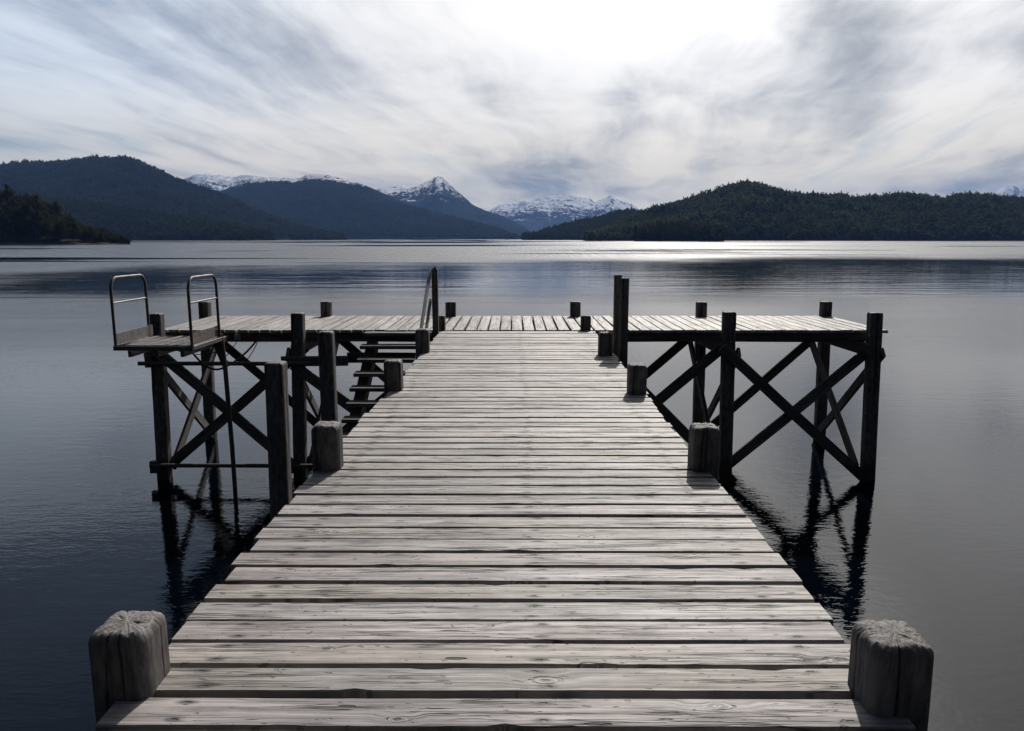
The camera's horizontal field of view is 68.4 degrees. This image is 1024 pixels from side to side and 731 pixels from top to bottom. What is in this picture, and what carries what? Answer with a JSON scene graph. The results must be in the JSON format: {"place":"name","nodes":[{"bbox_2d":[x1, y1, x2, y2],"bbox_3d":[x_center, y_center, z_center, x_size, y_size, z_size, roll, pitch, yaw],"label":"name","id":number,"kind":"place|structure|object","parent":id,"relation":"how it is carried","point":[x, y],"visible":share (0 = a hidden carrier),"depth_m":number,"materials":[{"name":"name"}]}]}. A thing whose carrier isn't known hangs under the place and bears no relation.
{"place":"outdoors","nodes":[
{"label":"outdoors","id":0,"kind":"place"},
{"bbox_2d":[0,230,126,244],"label":"wooded point","id":1,"kind":"structure","parent":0,"point":[20,238],"depth_m":520.37,"materials":[{"name":"green plant"}]},
{"bbox_2d":[29,208,45,236],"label":"tree","id":2,"kind":"object","parent":1,"relation":"on","point":[37,215],"visible":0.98,"depth_m":518.34,"materials":[{"name":"green plant"}]},
{"bbox_2d":[42,222,53,237],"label":"tree","id":3,"kind":"object","parent":1,"relation":"on","point":[46,229],"visible":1,"depth_m":519.36,"materials":[{"name":"green plant"}]},
{"bbox_2d":[55,226,65,240],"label":"tree","id":4,"kind":"object","parent":1,"relation":"on","point":[59,230],"visible":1,"depth_m":516.79,"materials":[{"name":"green plant"}]},
{"bbox_2d":[56,221,65,236],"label":"tree","id":5,"kind":"object","parent":1,"relation":"on","point":[59,224],"visible":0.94,"depth_m":519.34,"materials":[{"name":"green plant"}]},
{"bbox_2d":[0,183,130,243],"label":"forest","id":6,"kind":"object","parent":1,"relation":"on","point":[17,209],"visible":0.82,"depth_m":544.73,"materials":[{"name":"green plant"}]},
{"bbox_2d":[69,229,78,238],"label":"tree","id":7,"kind":"object","parent":1,"relation":"on","point":[74,234],"visible":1,"depth_m":522.49,"materials":[{"name":"green plant"}]},
{"bbox_2d":[80,232,86,241],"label":"tree","id":8,"kind":"object","parent":1,"relation":"on","point":[83,236],"visible":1,"depth_m":525.55,"materials":[{"name":"green plant"}]},
{"bbox_2d":[87,231,93,241],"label":"tree","id":9,"kind":"object","parent":1,"relation":"on","point":[90,235],"visible":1,"depth_m":526.66,"materials":[{"name":"green plant"}]},
{"bbox_2d":[98,234,103,241],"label":"tree","id":10,"kind":"object","parent":1,"relation":"on","point":[100,238],"visible":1,"depth_m":522.54,"materials":[{"name":"green plant"}]},
{"bbox_2d":[3,166,328,239],"bbox_3d":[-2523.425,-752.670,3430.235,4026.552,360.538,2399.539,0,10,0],"label":"forested hill","id":11,"kind":"structure","parent":0,"point":[286,237],"depth_m":2744.42,"materials":[{"name":"green plant"}]},
{"bbox_2d":[0,154,346,239],"bbox_3d":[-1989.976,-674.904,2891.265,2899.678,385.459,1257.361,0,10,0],"label":"forest","id":12,"kind":"object","parent":11,"relation":"on","point":[207,202],"visible":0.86,"depth_m":2792.83,"materials":[{"name":"green plant"}]},
{"bbox_2d":[124,227,272,240],"bbox_3d":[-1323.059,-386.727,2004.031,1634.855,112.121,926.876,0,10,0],"label":"forested hill","id":13,"kind":"structure","parent":0,"point":[140,238],"depth_m":1602.50,"materials":[{"name":"green plant"}]},
{"bbox_2d":[12,190,276,239],"bbox_3d":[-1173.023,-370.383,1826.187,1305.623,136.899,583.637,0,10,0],"label":"forest","id":14,"kind":"object","parent":13,"relation":"on","point":[116,219],"visible":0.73,"depth_m":1717.24,"materials":[{"name":"green plant"}]},
{"bbox_2d":[185,174,265,191],"bbox_3d":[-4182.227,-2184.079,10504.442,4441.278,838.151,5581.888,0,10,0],"label":"snowy mountains","id":15,"kind":"structure","parent":0,"point":[220,183],"depth_m":9507.89,"materials":[{"name":"white snow"}]},
{"bbox_2d":[221,174,501,238],"bbox_3d":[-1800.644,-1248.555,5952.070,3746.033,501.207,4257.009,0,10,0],"label":"forested mountain","id":16,"kind":"structure","parent":0,"point":[353,235],"depth_m":5122.23,"materials":[{"name":"green plant"}]},
{"bbox_2d":[226,178,520,238],"bbox_3d":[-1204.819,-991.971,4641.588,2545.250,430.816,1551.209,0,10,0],"label":"forest","id":17,"kind":"object","parent":16,"relation":"on","point":[409,222],"visible":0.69,"depth_m":4483.94,"materials":[{"name":"plant"}]},
{"bbox_2d":[376,176,528,235],"bbox_3d":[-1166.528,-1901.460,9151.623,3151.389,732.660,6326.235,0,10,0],"label":"snowy mountain","id":18,"kind":"structure","parent":0,"point":[439,194],"depth_m":7738.39,"materials":[{"name":"stone"}]},
{"bbox_2d":[0,239,1023,730],"bbox_3d":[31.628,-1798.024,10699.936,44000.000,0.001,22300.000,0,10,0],"label":"lake","id":19,"kind":"structure","parent":0,"point":[100,525],"depth_m":16.80,"materials":[{"name":"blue liquid"}]},
{"bbox_2d":[264,360,291,520],"bbox_3d":[-2.348,1.886,7.728,0.236,3.914,0.192,0,10,0],"label":"mooring pile","id":20,"kind":"object","parent":19,"relation":"in","point":[278,431],"visible":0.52,"depth_m":7.45,"materials":[{"name":"grey wood"}]},
{"bbox_2d":[317,330,337,421],"bbox_3d":[-2.392,1.491,10.014,0.194,3.932,0.194,0,10,0],"label":"mooring pile","id":21,"kind":"object","parent":19,"relation":"in","point":[327,374],"visible":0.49,"depth_m":9.70,"materials":[{"name":"grey wood"}]},
{"bbox_2d":[88,328,933,730],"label":"walkway","id":22,"kind":"structure","parent":19,"relation":"in","point":[510,532],"depth_m":3.19,"materials":[{"name":"grey wood"}]},
{"bbox_2d":[143,301,887,481],"bbox_3d":[0.054,0.959,13.758,12.457,4.138,2.786,0,10,0],"label":"pier head","id":23,"kind":"object","parent":19,"relation":"in","point":[718,336],"visible":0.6,"depth_m":12.57},
{"bbox_2d":[109,274,230,356],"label":"boarding platform","id":24,"kind":"structure","parent":23,"relation":"attached to","point":[192,343],"depth_m":11.01,"materials":[{"name":"metal"}]},
{"bbox_2d":[137,334,312,487],"bbox_3d":[-4.650,1.064,12.289,2.770,3.220,0.365,0,10,0],"label":"cross bracing","id":25,"kind":"object","parent":23,"relation":"attached to","point":[149,361],"visible":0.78,"depth_m":12.16,"materials":[{"name":"wood"}]},
{"bbox_2d":[193,340,256,369],"bbox_3d":[-4.640,-0.154,12.197,1.052,0.432,0.333,-5,11,-25],"label":"cable","id":26,"kind":"object","parent":23,"relation":"hanging from","point":[229,364],"visible":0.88,"depth_m":12.10,"materials":[{"name":"black rubber"}]},
{"bbox_2d":[234,334,240,339],"bbox_3d":[-4.564,-0.470,12.529,0.100,0.101,0.050,0,10,0],"label":"junction box","id":27,"kind":"object","parent":23,"relation":"attached to","point":[237,336],"visible":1,"depth_m":12.51,"materials":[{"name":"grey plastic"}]},
{"bbox_2d":[226,340,257,361],"bbox_3d":[-4.498,-0.217,12.467,0.545,0.382,0.221,-5,11,-27],"label":"cable","id":28,"kind":"object","parent":27,"relation":"hanging from","point":[250,354],"visible":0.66,"depth_m":12.45,"materials":[{"name":"black rubber"}]},
{"bbox_2d":[341,267,438,437],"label":"staircase","id":29,"kind":"structure","parent":23,"relation":"attached to","point":[360,402],"depth_m":11.76,"materials":[{"name":"grey wood"}]},
{"bbox_2d":[613,275,628,368],"bbox_3d":[1.463,0.921,10.425,0.164,4.320,0.492,-2,10,-14],"label":"twin post","id":30,"kind":"object","parent":19,"relation":"in","point":[620,316],"visible":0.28,"depth_m":10.10,"materials":[{"name":"brown wood"}]},
{"bbox_2d":[0,0,1023,210],"label":"sky","id":31,"kind":"structure","parent":0,"point":[642,104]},
{"bbox_2d":[544,237,582,239],"bbox_3d":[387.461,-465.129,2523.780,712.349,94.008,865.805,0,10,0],"label":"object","id":32,"kind":"structure","parent":0,"point":[579,238],"depth_m":2146.49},
{"bbox_2d":[520,206,640,239],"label":"forest","id":33,"kind":"object","parent":32,"relation":"on","point":[575,228],"visible":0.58,"depth_m":2276.15,"materials":[{"name":"green plant"}]},
{"bbox_2d":[488,193,639,231],"bbox_3d":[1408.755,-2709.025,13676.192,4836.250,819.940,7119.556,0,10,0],"label":"snowy mountains","id":34,"kind":"structure","parent":0,"point":[538,214],"depth_m":12323.71,"materials":[{"name":"white snow"}]},
{"bbox_2d":[635,235,723,240],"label":"wooded point","id":35,"kind":"structure","parent":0,"point":[659,239],"depth_m":1092.31,"materials":[{"name":"green plant"}]},
{"bbox_2d":[631,218,726,240],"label":"forest","id":36,"kind":"object","parent":35,"relation":"on","point":[672,230],"visible":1,"depth_m":1095.02,"materials":[{"name":"green plant"}]},
{"bbox_2d":[585,190,1023,240],"bbox_3d":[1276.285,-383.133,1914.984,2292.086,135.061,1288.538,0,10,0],"label":"forested hill","id":37,"kind":"structure","parent":0,"point":[759,236],"depth_m":1328.33,"materials":[{"name":"green plant"}]},
{"bbox_2d":[581,178,1023,239],"bbox_3d":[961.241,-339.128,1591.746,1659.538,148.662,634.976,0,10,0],"label":"forest","id":38,"kind":"object","parent":37,"relation":"on","point":[973,214],"visible":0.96,"depth_m":1449.57,"materials":[{"name":"green plant"}]},
{"bbox_2d":[992,186,1023,196],"bbox_3d":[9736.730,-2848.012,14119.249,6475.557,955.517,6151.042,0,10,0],"label":"snowy mountains","id":39,"kind":"structure","parent":0,"point":[1010,190],"depth_m":13397.15,"materials":[{"name":"white snow"}]}
]}

